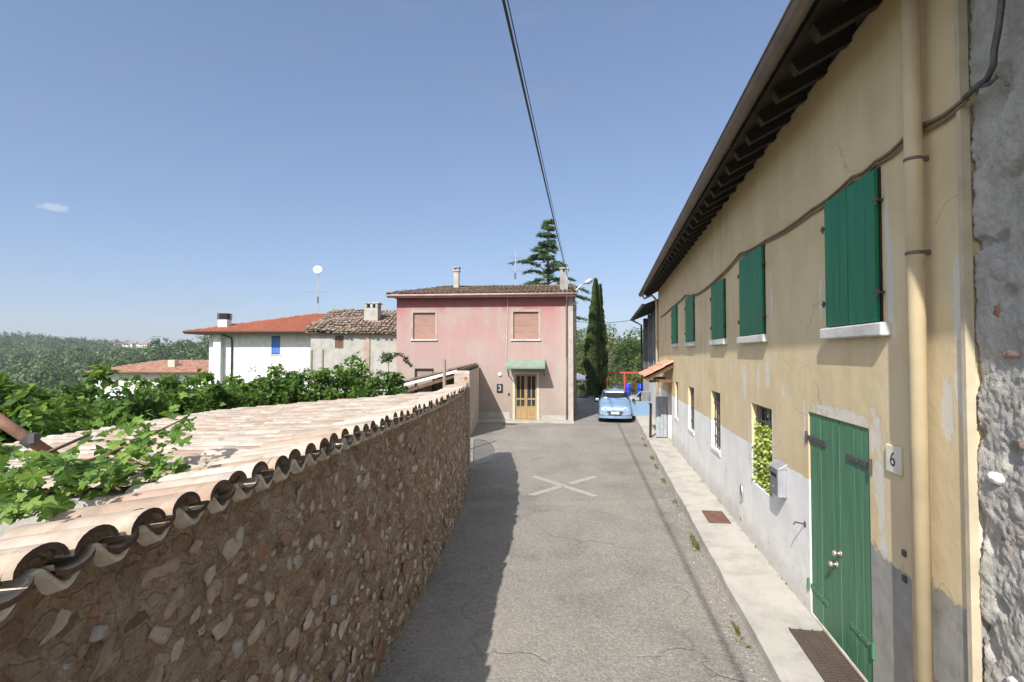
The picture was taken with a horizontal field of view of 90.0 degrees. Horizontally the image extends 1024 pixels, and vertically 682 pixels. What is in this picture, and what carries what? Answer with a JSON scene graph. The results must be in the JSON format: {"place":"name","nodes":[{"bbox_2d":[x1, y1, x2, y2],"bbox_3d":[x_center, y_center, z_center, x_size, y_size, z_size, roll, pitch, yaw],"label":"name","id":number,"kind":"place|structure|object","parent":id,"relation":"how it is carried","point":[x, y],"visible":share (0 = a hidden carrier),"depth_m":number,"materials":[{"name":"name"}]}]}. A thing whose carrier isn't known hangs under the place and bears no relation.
{"place":"outdoors","nodes":[
{"label":"outdoors","id":0,"kind":"place"},
{"bbox_2d":[1,340,637,412],"bbox_3d":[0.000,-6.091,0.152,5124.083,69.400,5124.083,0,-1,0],"label":"ground","id":1,"kind":"structure","parent":0,"point":[578,383],"depth_m":139.62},
{"bbox_2d":[0,363,120,442],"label":"grape vine","id":2,"kind":"object","parent":1,"relation":"on","point":[42,418],"visible":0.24,"depth_m":8.06,"materials":[{"name":"green plant"}]},
{"bbox_2d":[0,380,174,442],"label":"grape vine","id":3,"kind":"object","parent":1,"relation":"on","point":[138,394],"visible":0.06,"depth_m":8.76,"materials":[{"name":"green plant"}]},
{"bbox_2d":[0,391,196,524],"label":"sprawling vine","id":4,"kind":"object","parent":1,"relation":"on","point":[16,503],"visible":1,"depth_m":2.39,"materials":[{"name":"green plant"}]},
{"bbox_2d":[21,383,202,423],"bbox_3d":[-7.900,2.241,9.574,3.522,2.863,1.935,0,-1,0],"label":"grape vine","id":5,"kind":"object","parent":1,"relation":"on","point":[183,407],"visible":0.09,"depth_m":9.97,"materials":[{"name":"green plant"}]},
{"bbox_2d":[122,342,135,347],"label":"distant house","id":6,"kind":"structure","parent":1,"relation":"on","point":[132,344],"depth_m":700.92,"materials":[{"name":"paint"}]},
{"bbox_2d":[136,343,148,347],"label":"distant house","id":7,"kind":"structure","parent":1,"relation":"on","point":[138,344],"depth_m":700.10,"materials":[{"name":"paint"}]},
{"bbox_2d":[50,373,238,420],"bbox_3d":[-7.899,2.156,10.889,3.575,2.955,1.899,0,-1,0],"label":"grape vine","id":8,"kind":"object","parent":1,"relation":"on","point":[219,396],"visible":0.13,"depth_m":11.01,"materials":[{"name":"green plant"}]},
{"bbox_2d":[84,360,208,399],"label":"distant house","id":9,"kind":"structure","parent":1,"relation":"on","point":[149,371],"depth_m":52.93,"materials":[{"name":"ceramic"}]},
{"bbox_2d":[119,368,270,416],"bbox_3d":[-7.474,2.225,11.998,3.594,3.146,1.894,0,-1,0],"label":"grape vine","id":10,"kind":"object","parent":1,"relation":"on","point":[254,401],"visible":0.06,"depth_m":12.07,"materials":[{"name":"green plant"}]},
{"bbox_2d":[0,392,432,537],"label":"tiled shed","id":11,"kind":"structure","parent":1,"relation":"on","point":[221,434],"depth_m":5.32,"materials":[{"name":"tile"}]},
{"bbox_2d":[0,413,59,458],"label":"leaning pole","id":12,"kind":"object","parent":11,"relation":"on","point":[27,439],"visible":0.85,"depth_m":3.16,"materials":[{"name":"metal"}]},
{"bbox_2d":[0,382,470,681],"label":"stone wall","id":13,"kind":"structure","parent":1,"relation":"on","point":[310,556],"depth_m":2.76,"materials":[{"name":"stone"}]},
{"bbox_2d":[185,370,289,410],"bbox_3d":[-7.311,2.260,13.433,3.282,3.018,1.752,0,-1,0],"label":"grape vine","id":14,"kind":"object","parent":1,"relation":"on","point":[274,400],"visible":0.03,"depth_m":13.34,"materials":[{"name":"green plant"}]},
{"bbox_2d":[183,313,329,392],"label":"white house","id":15,"kind":"structure","parent":1,"relation":"on","point":[237,348],"depth_m":35.99,"materials":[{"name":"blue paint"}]},
{"bbox_2d":[270,336,280,354],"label":"window","id":16,"kind":"structure","parent":15,"relation":"in","point":[275,343],"depth_m":36.02,"materials":[{"name":"blue paint"}]},
{"bbox_2d":[307,266,331,313],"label":"tv aerial","id":17,"kind":"object","parent":15,"relation":"on","point":[317,269],"visible":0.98,"depth_m":41.03,"materials":[{"name":"metal"}]},
{"bbox_2d":[246,364,316,390],"bbox_3d":[-7.911,2.258,17.477,2.624,2.979,1.054,0,-1,0],"label":"upright shrub","id":18,"kind":"object","parent":1,"relation":"on","point":[299,369],"visible":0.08,"depth_m":17.33,"materials":[{"name":"green plant"}]},
{"bbox_2d":[238,368,336,403],"bbox_3d":[-6.592,2.256,14.415,3.185,3.093,1.683,0,-1,0],"label":"grape vine","id":19,"kind":"object","parent":1,"relation":"on","point":[276,384],"visible":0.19,"depth_m":14.18,"materials":[{"name":"green plant"}]},
{"bbox_2d":[310,350,312,382],"bbox_3d":[-6.516,2.006,16.554,0.102,3.415,0.087,0,-1,0],"label":"garden stake","id":20,"kind":"object","parent":1,"relation":"on","point":[311,359],"visible":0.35,"depth_m":16.56,"materials":[{"name":"brown wood"}]},
{"bbox_2d":[266,361,364,403],"bbox_3d":[-5.491,2.232,14.533,2.931,3.303,1.722,0,-1,0],"label":"grape vine","id":21,"kind":"object","parent":1,"relation":"on","point":[332,393],"visible":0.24,"depth_m":14.33,"materials":[{"name":"green plant"}]},
{"bbox_2d":[0,324,642,394],"bbox_3d":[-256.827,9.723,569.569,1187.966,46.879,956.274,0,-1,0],"label":"woods","id":22,"kind":"object","parent":1,"relation":"on","point":[44,370],"visible":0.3,"depth_m":237.31,"materials":[{"name":"green plant"}]},
{"bbox_2d":[321,350,323,369],"bbox_3d":[-6.221,1.999,16.754,0.102,3.440,0.087,0,-1,0],"label":"garden stake","id":23,"kind":"object","parent":1,"relation":"on","point":[322,361],"visible":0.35,"depth_m":16.76,"materials":[{"name":"brown wood"}]},
{"bbox_2d":[303,302,396,395],"bbox_3d":[-7.648,1.347,28.900,5.297,6.648,7.751,0,-1,0],"label":"old farmhouse","id":24,"kind":"object","parent":1,"relation":"on","point":[368,332],"visible":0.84,"depth_m":25.51,"materials":[{"name":"beige paint"}]},
{"bbox_2d":[336,336,343,347],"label":"window","id":25,"kind":"structure","parent":24,"relation":"in","point":[339,339],"depth_m":25.56,"materials":[{"name":"brown wood"}]},
{"bbox_2d":[334,351,370,394],"bbox_3d":[-5.096,2.020,16.475,1.383,3.395,1.284,0,-1,0],"label":"fig tree","id":26,"kind":"object","parent":1,"relation":"on","point":[360,373],"visible":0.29,"depth_m":16.29,"materials":[{"name":"green plant"}]},
{"bbox_2d":[322,371,407,398],"bbox_3d":[-4.301,2.351,14.747,2.678,2.986,1.443,0,-1,0],"label":"grape vine","id":27,"kind":"object","parent":1,"relation":"on","point":[392,383],"visible":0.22,"depth_m":14.70,"materials":[{"name":"green plant"}]},
{"bbox_2d":[370,351,415,377],"bbox_3d":[-3.608,1.998,15.504,1.356,3.380,0.491,0,-1,10],"label":"sapling","id":28,"kind":"object","parent":1,"relation":"on","point":[385,358],"visible":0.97,"depth_m":15.56,"materials":[{"name":"green plant"}]},
{"bbox_2d":[380,363,478,433],"bbox_3d":[-3.617,2.350,21.439,4.128,2.832,5.523,0,-1,0],"label":"lean to shed","id":29,"kind":"object","parent":1,"relation":"on","point":[469,375],"visible":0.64,"depth_m":18.93,"materials":[{"name":"beige paint"}]},
{"bbox_2d":[443,359,445,386],"bbox_3d":[-1.972,1.982,14.956,0.123,2.884,0.118,0,-1,0],"label":"wooden post","id":30,"kind":"object","parent":1,"relation":"on","point":[444,372],"visible":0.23,"depth_m":14.95,"materials":[{"name":"brown wood"}]},
{"bbox_2d":[386,266,577,419],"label":"pink house","id":31,"kind":"structure","parent":1,"relation":"on","point":[517,344],"depth_m":24.20,"materials":[{"name":"paint"}]},
{"bbox_2d":[413,368,433,393],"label":"window","id":32,"kind":"structure","parent":31,"relation":"in","point":[418,371],"depth_m":24.52,"materials":[{"name":"brown wood"}]},
{"bbox_2d":[410,310,437,340],"bbox_3d":[-4.199,-0.736,24.522,1.320,1.445,0.170,0,-1,5],"label":"window","id":33,"kind":"structure","parent":31,"relation":"in","point":[425,322],"depth_m":24.58,"materials":[{"name":"stone"}]},
{"bbox_2d":[509,251,521,284],"bbox_3d":[0.199,-3.967,28.608,0.713,2.100,0.607,0,-1,0],"label":"tv aerial","id":34,"kind":"object","parent":31,"relation":"on","point":[515,257],"visible":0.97,"depth_m":28.59,"materials":[{"name":"metal"}]},
{"bbox_2d":[511,309,540,340],"bbox_3d":[0.654,-0.746,24.118,1.420,1.465,0.170,0,-1,5],"label":"window","id":35,"kind":"structure","parent":31,"relation":"in","point":[525,324],"depth_m":24.18,"materials":[{"name":"stone"}]},
{"bbox_2d":[513,372,538,418],"bbox_3d":[0.651,2.566,24.066,1.240,2.210,0.120,0,-1,5],"label":"front door","id":36,"kind":"structure","parent":31,"relation":"in","point":[525,384],"depth_m":24.08,"materials":[{"name":"brown wood"}]},
{"bbox_2d":[502,0,566,272],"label":"overhead cable","id":37,"kind":"object","parent":31,"relation":"attached to","point":[513,45],"visible":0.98,"depth_m":6.58,"materials":[{"name":"black rubber"}]},
{"bbox_2d":[507,0,566,269],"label":"overhead cable","id":38,"kind":"object","parent":31,"relation":"attached to","point":[530,104],"visible":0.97,"depth_m":6.72,"materials":[{"name":"black rubber"}]},
{"bbox_2d":[573,278,592,343],"bbox_3d":[3.342,-1.403,24.176,0.974,3.112,0.209,0,-1,4],"label":"street lamp","id":39,"kind":"object","parent":31,"relation":"attached to","point":[588,281],"visible":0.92,"depth_m":24.14,"materials":[{"name":"metal"}]},
{"bbox_2d":[478,419,573,423],"bbox_3d":[-1.468,3.866,23.819,8.650,0.400,0.800,0,-1,5],"label":"paved apron","id":40,"kind":"object","parent":1,"relation":"on","point":[521,421],"visible":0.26,"depth_m":23.39,"materials":[{"name":"grey concrete"}]},
{"bbox_2d":[506,218,593,320],"bbox_3d":[2.501,-2.090,34.571,5.793,12.605,5.608,0,-1,0],"label":"cedar tree","id":41,"kind":"object","parent":1,"relation":"on","point":[547,245],"visible":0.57,"depth_m":34.26,"materials":[{"name":"green plant"}]},
{"bbox_2d":[576,329,585,392],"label":"broadleaf tree","id":42,"kind":"object","parent":1,"relation":"on","point":[581,368],"visible":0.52,"depth_m":46.83,"materials":[{"name":"green plant"}]},
{"bbox_2d":[577,348,586,382],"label":"broadleaf tree","id":43,"kind":"object","parent":1,"relation":"on","point":[578,351],"visible":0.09,"depth_m":61.61,"materials":[{"name":"green plant"}]},
{"bbox_2d":[577,384,589,397],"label":"shrub","id":44,"kind":"object","parent":1,"relation":"on","point":[581,387],"visible":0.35,"depth_m":39.81,"materials":[{"name":"green plant"}]},
{"bbox_2d":[582,277,608,401],"bbox_3d":[5.862,-0.108,36.023,1.786,8.762,1.894,-1,-2,32],"label":"cypress tree","id":45,"kind":"object","parent":1,"relation":"on","point":[595,357],"visible":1,"depth_m":35.66,"materials":[{"name":"green plant"}]},
{"bbox_2d":[607,364,616,379],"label":"broadleaf tree","id":46,"kind":"object","parent":1,"relation":"on","point":[611,375],"visible":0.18,"depth_m":57.74,"materials":[{"name":"green plant"}]},
{"bbox_2d":[606,325,618,367],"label":"broadleaf tree","id":47,"kind":"object","parent":1,"relation":"on","point":[611,343],"visible":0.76,"depth_m":69.80,"materials":[{"name":"green plant"}]},
{"bbox_2d":[608,355,623,380],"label":"broadleaf tree","id":48,"kind":"object","parent":1,"relation":"on","point":[614,366],"visible":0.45,"depth_m":63.85,"materials":[{"name":"green plant"}]},
{"bbox_2d":[607,376,635,392],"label":"shrub","id":49,"kind":"object","parent":1,"relation":"on","point":[609,379],"visible":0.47,"depth_m":46.76,"materials":[{"name":"green plant"}]},
{"bbox_2d":[611,329,642,383],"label":"broadleaf tree","id":50,"kind":"object","parent":1,"relation":"on","point":[627,346],"visible":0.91,"depth_m":55.55,"materials":[{"name":"green plant"}]},
{"bbox_2d":[618,374,640,394],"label":"shrub","id":51,"kind":"object","parent":1,"relation":"on","point":[638,381],"visible":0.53,"depth_m":43.84,"materials":[{"name":"green plant"}]},
{"bbox_2d":[629,353,640,382],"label":"broadleaf tree","id":52,"kind":"object","parent":1,"relation":"on","point":[636,362],"visible":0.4,"depth_m":49.78,"materials":[{"name":"green plant"}]},
{"bbox_2d":[630,299,658,421],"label":"loggia house","id":53,"kind":"structure","parent":1,"relation":"on","point":[648,357],"depth_m":25.23,"materials":[{"name":"paint"}]},
{"bbox_2d":[575,320,631,322],"bbox_3d":[4.960,-1.080,26.836,0.028,0.394,5.972,-1,-2,43],"label":"overhead cable","id":54,"kind":"object","parent":53,"relation":"attached to","point":[602,322],"visible":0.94,"depth_m":26.49,"materials":[{"name":"black rubber"}]},
{"bbox_2d":[638,0,989,681],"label":"ochre house","id":55,"kind":"structure","parent":1,"relation":"on","point":[832,344],"depth_m":4.35,"materials":[{"name":"paint"}]},
{"bbox_2d":[670,304,677,347],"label":"window","id":56,"kind":"structure","parent":55,"relation":"in","point":[674,310],"depth_m":15.23,"materials":[{"name":"green wood"}]},
{"bbox_2d":[675,382,677,421],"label":"window","id":57,"kind":"structure","parent":55,"relation":"in","point":[676,418],"depth_m":15.44,"materials":[{"name":"white glass"}]},
{"bbox_2d":[684,293,695,346],"bbox_3d":[4.395,-0.489,12.611,0.125,1.237,1.330,0,-1,10],"label":"window","id":58,"kind":"structure","parent":55,"relation":"in","point":[689,308],"depth_m":12.41,"materials":[{"name":"green wood"}]},
{"bbox_2d":[688,387,693,435],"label":"window","id":59,"kind":"structure","parent":55,"relation":"in","point":[691,430],"depth_m":12.79,"materials":[{"name":"white glass"}]},
{"bbox_2d":[711,392,720,456],"bbox_3d":[3.989,1.561,9.843,0.173,1.170,0.824,0,-1,10],"label":"window","id":60,"kind":"structure","parent":55,"relation":"in","point":[717,449],"depth_m":10.02,"materials":[{"name":"white glass"}]},
{"bbox_2d":[709,278,727,344],"bbox_3d":[3.829,-0.512,9.476,0.125,1.167,1.220,0,-1,10],"label":"window","id":61,"kind":"structure","parent":55,"relation":"in","point":[718,290],"depth_m":9.35,"materials":[{"name":"green wood"}]},
{"bbox_2d":[737,244,768,343],"bbox_3d":[3.441,-0.626,7.323,0.125,1.307,1.340,0,-1,10],"label":"window","id":62,"kind":"structure","parent":55,"relation":"in","point":[752,290],"depth_m":7.16,"materials":[{"name":"green wood"}]},
{"bbox_2d":[750,420,772,495],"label":"window plant","id":63,"kind":"object","parent":55,"relation":"on","point":[766,445],"depth_m":6.99,"materials":[{"name":"green plant"}]},
{"bbox_2d":[755,405,771,489],"bbox_3d":[3.504,1.454,6.965,0.103,1.140,0.920,0,-1,10],"label":"window","id":64,"kind":"structure","parent":55,"relation":"in","point":[765,414],"depth_m":7.15,"materials":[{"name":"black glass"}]},
{"bbox_2d":[769,459,786,497],"bbox_3d":[3.194,1.647,6.152,0.113,0.395,0.300,0,-1,10],"label":"letterbox","id":65,"kind":"object","parent":55,"relation":"attached to","point":[778,478],"visible":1,"depth_m":6.03,"materials":[{"name":"metal"}]},
{"bbox_2d":[661,97,964,316],"bbox_3d":[4.107,-1.183,11.082,0.027,0.229,16.504,0,-1,10],"label":"facade cable","id":66,"kind":"object","parent":55,"relation":"attached to","point":[946,112],"visible":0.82,"depth_m":4.42,"materials":[{"name":"black rubber"}]},
{"bbox_2d":[660,98,969,317],"bbox_3d":[4.114,-1.147,11.102,0.021,0.210,16.536,0,-1,10],"label":"facade cable","id":67,"kind":"object","parent":55,"relation":"attached to","point":[924,130],"visible":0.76,"depth_m":4.06,"materials":[{"name":"black rubber"}]},
{"bbox_2d":[805,412,875,681],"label":"door","id":68,"kind":"structure","parent":55,"relation":"in","point":[841,465],"depth_m":4.62,"materials":[{"name":"green paint"}]},
{"bbox_2d":[820,166,891,339],"bbox_3d":[2.905,-0.680,4.361,0.125,1.307,1.100,0,-1,10],"label":"window","id":69,"kind":"structure","parent":55,"relation":"in","point":[852,227],"depth_m":4.25,"materials":[{"name":"green wood"}]},
{"bbox_2d":[0,0,789,347],"label":"sky","id":70,"kind":"structure","parent":0,"point":[167,167],"materials":[{"name":"blue"}]},
{"bbox_2d":[373,395,774,681],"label":"road","id":71,"kind":"structure","parent":0,"point":[562,584],"depth_m":6.43,"materials":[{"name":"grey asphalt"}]},
{"bbox_2d":[473,439,493,462],"bbox_3d":[-0.770,3.030,14.056,0.580,0.641,0.176,0,-1,0],"label":"wire panel","id":72,"kind":"object","parent":71,"relation":"on","point":[482,451],"visible":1,"depth_m":14.05,"materials":[{"name":"metal"}]},
{"bbox_2d":[529,476,597,496],"bbox_3d":[1.210,3.229,11.454,1.745,0.033,1.954,0,-1,0],"label":"road marking","id":73,"kind":"object","parent":71,"relation":"on","point":[560,485],"visible":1,"depth_m":11.35,"materials":[{"name":"white paint"}]},
{"bbox_2d":[606,372,638,389],"bbox_3d":[8.851,3.403,39.928,3.487,2.074,0.200,0,-1,0],"label":"red frame","id":74,"kind":"object","parent":71,"relation":"on","point":[624,377],"visible":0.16,"depth_m":39.90,"materials":[{"name":"paint"}]},
{"bbox_2d":[641,437,797,647],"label":"weeds","id":75,"kind":"object","parent":71,"relation":"on","point":[695,542],"visible":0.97,"depth_m":7.70,"materials":[{"name":"green plant"}]},
{"bbox_2d":[577,373,585,379],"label":"garden parasol","id":76,"kind":"object","parent":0,"point":[580,377],"visible":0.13,"depth_m":40.10,"materials":[{"name":"white fabric"}]},
{"bbox_2d":[625,383,630,395],"bbox_3d":[8.483,3.568,37.523,0.414,0.941,0.414,0,-1,0],"label":"blue barrel","id":77,"kind":"object","parent":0,"point":[627,387],"visible":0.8,"depth_m":37.35,"materials":[{"name":"plastic"}]},
{"bbox_2d":[637,383,640,393],"bbox_3d":[9.298,3.531,36.923,0.539,0.966,0.539,0,-1,0],"label":"blue barrel","id":78,"kind":"object","parent":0,"point":[639,387],"visible":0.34,"depth_m":36.79,"materials":[{"name":"plastic"}]},
{"bbox_2d":[633,416,863,681],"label":"pavement","id":79,"kind":"structure","parent":0,"point":[770,608],"depth_m":6.25,"materials":[{"name":"concrete"}]},
{"bbox_2d":[649,403,651,436],"bbox_3d":[4.704,2.694,17.382,0.090,1.151,0.070,0,-1,0],"label":"timber post","id":80,"kind":"object","parent":79,"relation":"on","point":[650,419],"visible":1,"depth_m":17.35,"materials":[{"name":"grey wood"}]},
{"bbox_2d":[702,510,730,523],"bbox_3d":[3.427,2.951,8.608,0.340,0.012,0.660,0,-2,10],"label":"rusty plate","id":81,"kind":"object","parent":79,"relation":"on","point":[715,516],"visible":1,"depth_m":8.57,"materials":[{"name":"brown metal"}]},
{"bbox_2d":[789,627,864,681],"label":"floor grate","id":82,"kind":"object","parent":79,"relation":"on","point":[827,658],"visible":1,"depth_m":4.53,"materials":[{"name":"metal"}]},
{"bbox_2d":[968,0,1023,681],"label":"rubble house","id":83,"kind":"structure","parent":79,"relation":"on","point":[997,156],"depth_m":2.82,"materials":[{"name":"stone"}]},
{"bbox_2d":[963,0,1005,99],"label":"service cable","id":84,"kind":"object","parent":83,"relation":"attached to","point":[986,81],"visible":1,"depth_m":2.70,"materials":[{"name":"rubber"}]}
]}

